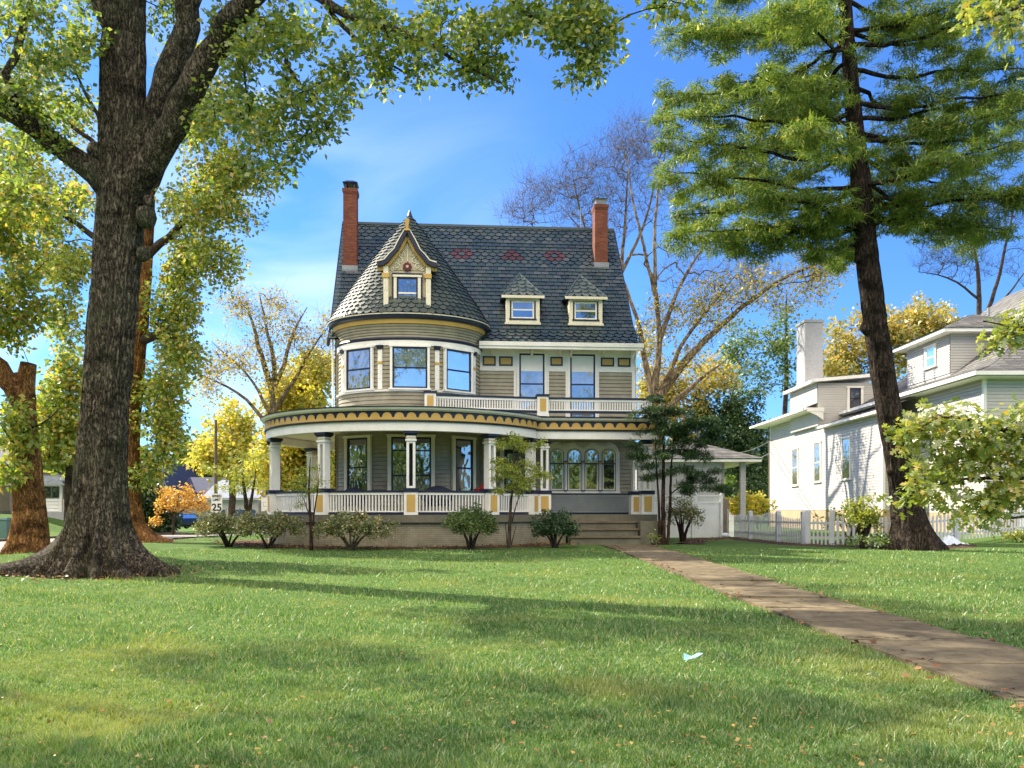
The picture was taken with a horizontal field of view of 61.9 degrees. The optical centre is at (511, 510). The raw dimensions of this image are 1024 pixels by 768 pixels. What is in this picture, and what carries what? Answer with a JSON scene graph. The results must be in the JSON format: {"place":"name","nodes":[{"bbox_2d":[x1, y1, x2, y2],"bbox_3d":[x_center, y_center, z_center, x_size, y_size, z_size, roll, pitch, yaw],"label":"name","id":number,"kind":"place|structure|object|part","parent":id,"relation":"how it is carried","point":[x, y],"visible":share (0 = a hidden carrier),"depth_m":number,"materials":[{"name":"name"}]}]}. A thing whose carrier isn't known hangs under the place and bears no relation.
{"place":"outdoors","nodes":[
{"label":"outdoors","id":0,"kind":"place"},
{"bbox_2d":[0,532,262,549],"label":"street","id":1,"kind":"structure","parent":0,"point":[167,536],"depth_m":49.20,"materials":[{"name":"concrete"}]},
{"bbox_2d":[0,533,233,541],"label":"kerb","id":2,"kind":"structure","parent":1,"relation":"on","point":[3,540],"depth_m":61.34,"materials":[{"name":"concrete"}]},
{"bbox_2d":[0,514,1023,767],"bbox_3d":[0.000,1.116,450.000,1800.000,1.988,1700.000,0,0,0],"label":"lawn","id":3,"kind":"structure","parent":0,"point":[212,544],"depth_m":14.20,"materials":[{"name":"green plant"}]},
{"bbox_2d":[0,518,10,538],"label":"utility box","id":4,"kind":"object","parent":3,"relation":"on","point":[5,523],"visible":0.55,"depth_m":42.30,"materials":[{"name":"teal metal"}]},
{"bbox_2d":[0,160,95,554],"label":"maple tree","id":5,"kind":"object","parent":3,"relation":"on","point":[29,531],"visible":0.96,"depth_m":28.20,"materials":[{"name":"green plant"}]},
{"bbox_2d":[35,342,83,521],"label":"maple tree","id":6,"kind":"object","parent":3,"relation":"on","point":[62,392],"visible":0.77,"depth_m":50.76,"materials":[{"name":"green plant"}]},
{"bbox_2d":[0,445,174,519],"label":"bungalow","id":7,"kind":"object","parent":3,"relation":"on","point":[54,489],"visible":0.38,"depth_m":58.03,"materials":[{"name":"beige paint"}]},
{"bbox_2d":[0,40,288,542],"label":"maple tree","id":8,"kind":"object","parent":3,"relation":"on","point":[224,184],"visible":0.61,"depth_m":36.96,"materials":[{"name":"green plant"}]},
{"bbox_2d":[140,470,183,532],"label":"evergreen shrub","id":9,"kind":"object","parent":3,"relation":"on","point":[148,501],"visible":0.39,"depth_m":65.10,"materials":[{"name":"green plant"}]},
{"bbox_2d":[148,481,210,534],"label":"sapling","id":10,"kind":"object","parent":3,"relation":"on","point":[187,502],"visible":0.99,"depth_m":55.77,"materials":[{"name":"orange plant"}]},
{"bbox_2d":[166,429,219,476],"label":"ash tree","id":11,"kind":"object","parent":3,"relation":"on","point":[182,456],"visible":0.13,"depth_m":117.62,"materials":[{"name":"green plant"}]},
{"bbox_2d":[154,462,261,517],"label":"gabled house","id":12,"kind":"structure","parent":3,"relation":"on","point":[182,474],"depth_m":109.06,"materials":[{"name":"blue plastic"}]},
{"bbox_2d":[214,420,217,534],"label":"utility pole","id":13,"kind":"object","parent":3,"relation":"on","point":[215,457],"visible":0.61,"depth_m":67.90,"materials":[{"name":"brown wood"}]},
{"bbox_2d":[211,494,221,535],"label":"speed limit sign","id":14,"kind":"object","parent":3,"relation":"on","point":[216,503],"visible":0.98,"depth_m":52.17,"materials":[{"name":"grey metal"}]},
{"bbox_2d":[181,394,268,518],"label":"maple tree","id":15,"kind":"object","parent":3,"relation":"on","point":[237,425],"visible":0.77,"depth_m":82.73,"materials":[{"name":"yellow plant"}]},
{"bbox_2d":[191,507,258,546],"bbox_3d":[-10.758,0.652,32.353,2.655,1.598,2.696,0,0,29],"label":"shrub","id":16,"kind":"object","parent":3,"relation":"on","point":[211,524],"visible":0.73,"depth_m":31.87,"materials":[{"name":"green plant"}]},
{"bbox_2d":[197,449,280,515],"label":"locust tree","id":17,"kind":"object","parent":3,"relation":"on","point":[244,493],"visible":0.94,"depth_m":45.91,"materials":[{"name":"yellow plant"}]},
{"bbox_2d":[188,275,334,489],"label":"sycamore tree","id":18,"kind":"object","parent":3,"relation":"on","point":[273,382],"visible":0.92,"depth_m":59.84,"materials":[{"name":"yellow plant"}]},
{"bbox_2d":[203,480,335,518],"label":"ranch house","id":19,"kind":"structure","parent":3,"relation":"on","point":[256,505],"depth_m":94.00,"materials":[{"name":"white plastic"}]},
{"bbox_2d":[235,510,254,517],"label":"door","id":20,"kind":"structure","parent":19,"relation":"in","point":[235,510],"depth_m":93.92,"materials":[{"name":"grey"}]},
{"bbox_2d":[241,347,335,506],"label":"maple tree","id":21,"kind":"object","parent":3,"relation":"on","point":[304,397],"visible":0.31,"depth_m":62.59,"materials":[{"name":"yellow plant"}]},
{"bbox_2d":[0,0,708,579],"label":"oak tree","id":22,"kind":"object","parent":3,"relation":"on","point":[120,166],"visible":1,"depth_m":18.73,"materials":[{"name":"green plant"}]},
{"bbox_2d":[312,508,399,549],"bbox_3d":[-5.464,0.685,29.604,3.112,1.539,2.666,0,0,0],"label":"shrub","id":23,"kind":"object","parent":3,"relation":"on","point":[361,523],"visible":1,"depth_m":29.19,"materials":[{"name":"green plant"}]},
{"bbox_2d":[4,427,767,515],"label":"woods","id":24,"kind":"object","parent":3,"relation":"on","point":[731,481],"visible":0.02,"depth_m":146.79,"materials":[{"name":"green plant"}]},
{"bbox_2d":[230,540,562,549],"bbox_3d":[-5.681,1.365,33.571,15.227,0.120,7.156,0,0,13],"label":"mulch bed","id":25,"kind":"object","parent":3,"relation":"on","point":[400,548],"visible":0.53,"depth_m":31.52,"materials":[{"name":"brown soil"}]},
{"bbox_2d":[261,497,266,540],"bbox_3d":[-10.852,0.495,37.618,0.380,2.150,0.084,0,0,-6],"label":"yard sign","id":26,"kind":"object","parent":25,"relation":"on","point":[263,503],"visible":0.55,"depth_m":37.58,"materials":[{"name":"grey metal"}]},
{"bbox_2d":[232,508,307,547],"bbox_3d":[-8.891,0.675,31.148,2.644,1.542,2.374,0,0,38],"label":"shrub","id":27,"kind":"object","parent":25,"relation":"on","point":[273,524],"visible":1,"depth_m":30.82,"materials":[{"name":"green plant"}]},
{"bbox_2d":[284,457,331,549],"bbox_3d":[-7.010,-0.235,29.328,1.369,3.200,1.381,0,0,27],"label":"sapling","id":28,"kind":"object","parent":25,"relation":"in","point":[308,491],"visible":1,"depth_m":29.37,"materials":[{"name":"green plant"}]},
{"bbox_2d":[488,430,556,547],"bbox_3d":[0.326,-0.742,29.193,2.431,4.064,1.576,0,0,0],"label":"young tree","id":29,"kind":"object","parent":25,"relation":"in","point":[524,484],"visible":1,"depth_m":29.14,"materials":[{"name":"green plant"}]},
{"bbox_2d":[260,180,661,546],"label":"victorian house","id":30,"kind":"structure","parent":3,"relation":"on","point":[459,348],"depth_m":35.64,"materials":[{"name":"beige wood"}]},
{"bbox_2d":[343,487,364,510],"bbox_3d":[-6.228,-0.373,33.607,1.018,1.078,0.871,0,0,-4],"label":"lounge chair","id":31,"kind":"object","parent":30,"relation":"on","point":[353,488],"visible":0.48,"depth_m":33.28,"materials":[{"name":"blue fabric"}]},
{"bbox_2d":[343,435,372,489],"bbox_3d":[-6.396,-1.900,35.277,1.520,2.420,0.170,0,0,31],"label":"window","id":32,"kind":"structure","parent":30,"relation":"in","point":[357,448],"depth_m":35.28,"materials":[{"name":"clear glass"}]},
{"bbox_2d":[342,345,374,392],"bbox_3d":[-6.351,-5.845,35.255,1.600,1.830,0.160,0,0,30],"label":"window","id":33,"kind":"structure","parent":30,"relation":"in","point":[358,361],"depth_m":35.26,"materials":[{"name":"glass"}]},
{"bbox_2d":[389,344,430,389],"bbox_3d":[-4.166,-5.845,34.818,1.720,1.830,0.160,0,0,-6],"label":"window","id":34,"kind":"structure","parent":30,"relation":"in","point":[409,364],"depth_m":34.84,"materials":[{"name":"clear glass"}]},
{"bbox_2d":[386,434,435,489],"bbox_3d":[-4.112,-1.900,34.819,2.020,2.420,0.170,0,0,-7],"label":"window","id":35,"kind":"structure","parent":30,"relation":"in","point":[396,444],"depth_m":34.82,"materials":[{"name":"clear glass"}]},
{"bbox_2d":[421,486,451,510],"bbox_3d":[-2.894,-0.392,33.122,1.258,1.120,0.908,0,0,-5],"label":"lounge chair","id":36,"kind":"object","parent":30,"relation":"on","point":[437,488],"visible":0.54,"depth_m":32.78,"materials":[{"name":"blue fabric"}]},
{"bbox_2d":[442,346,474,394],"bbox_3d":[-2.217,-5.845,35.639,1.600,1.830,0.160,0,0,-41],"label":"window","id":37,"kind":"structure","parent":30,"relation":"in","point":[457,363],"depth_m":35.64,"materials":[{"name":"glass"}]},
{"bbox_2d":[451,436,476,490],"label":"window","id":38,"kind":"structure","parent":30,"relation":"in","point":[463,449],"depth_m":35.86,"materials":[{"name":"glass"}]},
{"bbox_2d":[499,444,524,510],"bbox_3d":[0.170,-1.405,37.608,1.500,3.090,0.115,0,0,-4],"label":"door","id":39,"kind":"structure","parent":30,"relation":"in","point":[504,453],"depth_m":37.61,"materials":[{"name":"white paint"}]},
{"bbox_2d":[516,351,547,414],"bbox_3d":[0.879,-5.520,37.646,1.440,2.980,0.150,0,0,-5],"label":"window","id":40,"kind":"structure","parent":30,"relation":"in","point":[529,383],"depth_m":37.67,"materials":[{"name":"glass"}]},
{"bbox_2d":[567,352,598,416],"bbox_3d":[3.132,-5.520,37.823,1.440,2.980,0.150,0,0,-5],"label":"window","id":41,"kind":"structure","parent":30,"relation":"in","point":[580,384],"depth_m":37.85,"materials":[{"name":"glass"}]},
{"bbox_2d":[549,442,619,492],"bbox_3d":[3.156,-1.900,37.798,3.380,2.256,0.205,0,0,-4],"label":"arcaded window","id":42,"kind":"structure","parent":30,"relation":"in","point":[584,467],"depth_m":37.82,"materials":[{"name":"clear glass"}]},
{"bbox_2d":[441,502,500,549],"bbox_3d":[-1.457,0.567,29.963,2.151,1.758,2.053,0,0,0],"label":"shrub","id":43,"kind":"object","parent":3,"relation":"on","point":[469,522],"visible":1,"depth_m":29.68,"materials":[{"name":"green plant"}]},
{"bbox_2d":[0,550,1023,767],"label":"fallen leaves","id":44,"kind":"object","parent":3,"relation":"on","point":[514,722],"visible":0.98,"depth_m":5.79,"materials":[{"name":"brown plant"}]},
{"bbox_2d":[0,536,1023,712],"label":"leaf litter","id":45,"kind":"object","parent":3,"relation":"on","point":[906,674],"visible":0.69,"depth_m":20.98,"materials":[{"name":"brown plant"}]},
{"bbox_2d":[528,506,580,547],"bbox_3d":[1.570,0.626,31.389,2.015,1.630,1.855,0,0,0],"label":"shrub","id":46,"kind":"object","parent":3,"relation":"on","point":[555,524],"visible":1,"depth_m":31.12,"materials":[{"name":"green plant"}]},
{"bbox_2d":[480,91,795,303],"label":"bare tree","id":47,"kind":"object","parent":3,"relation":"on","point":[578,197],"visible":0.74,"depth_m":61.81,"materials":[{"name":"brown plant"}]},
{"bbox_2d":[646,529,660,544],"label":"weed clump","id":48,"kind":"object","parent":3,"relation":"on","point":[653,539],"visible":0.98,"depth_m":32.96,"materials":[{"name":"green plant"}]},
{"bbox_2d":[621,394,736,544],"bbox_3d":[6.707,-1.627,34.150,4.862,6.110,2.472,0,0,0],"label":"hemlock tree","id":49,"kind":"object","parent":3,"relation":"on","point":[679,431],"visible":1,"depth_m":34.04,"materials":[{"name":"green plant"}]},
{"bbox_2d":[654,493,722,537],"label":"vinyl fence","id":50,"kind":"object","parent":3,"relation":"on","point":[711,526],"visible":0.41,"depth_m":43.48,"materials":[{"name":"white plastic"}]},
{"bbox_2d":[636,325,744,442],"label":"maple tree","id":51,"kind":"object","parent":3,"relation":"on","point":[725,377],"visible":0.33,"depth_m":78.82,"materials":[{"name":"yellow plant"}]},
{"bbox_2d":[683,653,702,659],"bbox_3d":[1.786,1.437,8.416,0.192,0.074,0.092,0,0,0],"label":"plastic scrap","id":52,"kind":"object","parent":3,"relation":"on","point":[686,656],"visible":1,"depth_m":8.42,"materials":[{"name":"white plastic"}]},
{"bbox_2d":[635,442,762,534],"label":"garage","id":53,"kind":"structure","parent":3,"relation":"on","point":[727,458],"depth_m":48.30,"materials":[{"name":"white paint"}]},
{"bbox_2d":[560,131,855,450],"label":"sycamore tree","id":54,"kind":"object","parent":3,"relation":"on","point":[673,373],"visible":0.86,"depth_m":55.86,"materials":[{"name":"brown plant"}]},
{"bbox_2d":[677,385,769,517],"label":"evergreen tree","id":55,"kind":"object","parent":3,"relation":"on","point":[741,436],"visible":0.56,"depth_m":78.98,"materials":[{"name":"green plant"}]},
{"bbox_2d":[723,499,728,532],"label":"fence post","id":56,"kind":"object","parent":3,"relation":"on","point":[725,504],"depth_m":44.46,"materials":[{"name":"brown wood"}]},
{"bbox_2d":[724,490,777,528],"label":"bush","id":57,"kind":"object","parent":3,"relation":"on","point":[756,504],"visible":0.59,"depth_m":55.69,"materials":[{"name":"yellow plant"}]},
{"bbox_2d":[706,290,802,414],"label":"pine tree","id":58,"kind":"object","parent":3,"relation":"on","point":[781,348],"visible":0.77,"depth_m":87.72,"materials":[{"name":"green plant"}]},
{"bbox_2d":[672,537,976,548],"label":"driveway","id":59,"kind":"structure","parent":3,"relation":"on","point":[692,540],"depth_m":34.84,"materials":[{"name":"grey concrete"}]},
{"bbox_2d":[660,494,704,541],"bbox_3d":[7.506,0.265,37.560,2.124,2.359,1.900,0,0,0],"label":"shrub","id":60,"kind":"object","parent":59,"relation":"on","point":[685,515],"visible":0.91,"depth_m":37.27,"materials":[{"name":"green plant"}]},
{"bbox_2d":[721,533,729,536],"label":"white rock","id":61,"kind":"object","parent":59,"relation":"on","point":[725,534],"visible":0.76,"depth_m":42.90,"materials":[{"name":"white stone"}]},
{"bbox_2d":[727,509,804,543],"bbox_3d":[11.492,0.687,39.308,0.180,1.565,10.200,0,0,-3],"label":"picket fence","id":62,"kind":"object","parent":59,"relation":"on","point":[776,521],"visible":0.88,"depth_m":38.05,"materials":[{"name":"paint"}]},
{"bbox_2d":[805,510,834,544],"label":"picket gate","id":63,"kind":"structure","parent":59,"relation":"on","point":[808,523],"depth_m":33.56,"materials":[{"name":"paint"}]},
{"bbox_2d":[835,516,890,545],"bbox_3d":[13.685,0.735,32.880,2.287,1.470,0.180,0,0,25],"label":"picket fence","id":64,"kind":"object","parent":59,"relation":"on","point":[843,537],"visible":0.28,"depth_m":33.09,"materials":[{"name":"paint"}]},
{"bbox_2d":[640,0,1023,550],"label":"pine tree","id":65,"kind":"object","parent":3,"relation":"on","point":[810,119],"visible":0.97,"depth_m":29.20,"materials":[{"name":"green plant"}]},
{"bbox_2d":[813,504,876,540],"bbox_3d":[14.094,0.580,35.995,2.433,1.741,2.240,0,0,-35],"label":"shrub","id":66,"kind":"object","parent":3,"relation":"on","point":[838,514],"visible":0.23,"depth_m":35.87,"materials":[{"name":"green plant"}]},
{"bbox_2d":[841,492,886,548],"bbox_3d":[12.758,0.375,30.999,1.611,2.123,1.471,0,0,0],"label":"shrub","id":67,"kind":"object","parent":3,"relation":"on","point":[866,520],"visible":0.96,"depth_m":30.87,"materials":[{"name":"green plant"}]},
{"bbox_2d":[839,528,891,548],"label":"weed clump","id":68,"kind":"object","parent":3,"relation":"on","point":[877,538],"visible":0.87,"depth_m":30.29,"materials":[{"name":"green plant"}]},
{"bbox_2d":[749,289,1023,533],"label":"white house","id":69,"kind":"structure","parent":3,"relation":"on","point":[825,448],"depth_m":49.77,"materials":[{"name":"wood"}]},
{"bbox_2d":[790,448,798,486],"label":"window","id":70,"kind":"structure","parent":69,"relation":"in","point":[794,452],"depth_m":60.26,"materials":[{"name":"clear glass"}]},
{"bbox_2d":[812,441,821,482],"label":"window","id":71,"kind":"structure","parent":69,"relation":"in","point":[817,458],"depth_m":55.74,"materials":[{"name":"clear glass"}]},
{"bbox_2d":[840,436,850,480],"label":"window","id":72,"kind":"structure","parent":69,"relation":"in","point":[845,441],"depth_m":50.91,"materials":[{"name":"clear glass"}]},
{"bbox_2d":[939,452,961,488],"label":"window","id":73,"kind":"structure","parent":69,"relation":"in","point":[956,476],"depth_m":41.94,"materials":[{"name":"white paint"}]},
{"bbox_2d":[823,290,965,378],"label":"maple tree","id":74,"kind":"object","parent":3,"relation":"on","point":[844,358],"visible":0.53,"depth_m":88.89,"materials":[{"name":"yellow plant"}]},
{"bbox_2d":[877,0,1023,541],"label":"oak tree","id":75,"kind":"object","parent":3,"relation":"on","point":[983,451],"visible":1,"depth_m":16.90,"materials":[{"name":"green plant"}]},
{"bbox_2d":[941,535,967,544],"bbox_3d":[16.984,1.162,33.188,2.560,0.414,0.600,0,0,-37],"label":"plastic sheet","id":76,"kind":"object","parent":3,"relation":"on","point":[948,540],"visible":0.63,"depth_m":33.08,"materials":[{"name":"white plastic"}]},
{"bbox_2d":[907,165,1023,314],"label":"bare tree","id":77,"kind":"object","parent":3,"relation":"on","point":[978,296],"visible":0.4,"depth_m":73.87,"materials":[{"name":"brown plant"}]},
{"bbox_2d":[928,505,1023,539],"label":"picket fence","id":78,"kind":"object","parent":3,"relation":"on","point":[955,533],"visible":0.31,"depth_m":35.45,"materials":[{"name":"paint"}]},
{"bbox_2d":[1000,528,1023,542],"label":"weed clump","id":79,"kind":"object","parent":3,"relation":"on","point":[1018,534],"visible":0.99,"depth_m":34.35,"materials":[{"name":"green plant"}]},
{"bbox_2d":[0,0,1023,458],"label":"sky","id":80,"kind":"structure","parent":0,"point":[439,159],"materials":[{"name":"blue"}]},
{"bbox_2d":[601,544,1023,704],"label":"path","id":81,"kind":"structure","parent":0,"point":[994,664],"depth_m":10.57,"materials":[{"name":"beige concrete"}]},
{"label":"side road","id":82,"kind":"structure","parent":0,"visible":0},
{"bbox_2d":[178,514,204,528],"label":"parked car","id":83,"kind":"object","parent":82,"relation":"on","point":[187,521],"visible":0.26,"depth_m":78.14,"materials":[{"name":"blue metal"}]},
{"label":"side window","id":84,"kind":"part","parent":83,"relation":"part of","materials":[{"name":"glass"}]}
]}

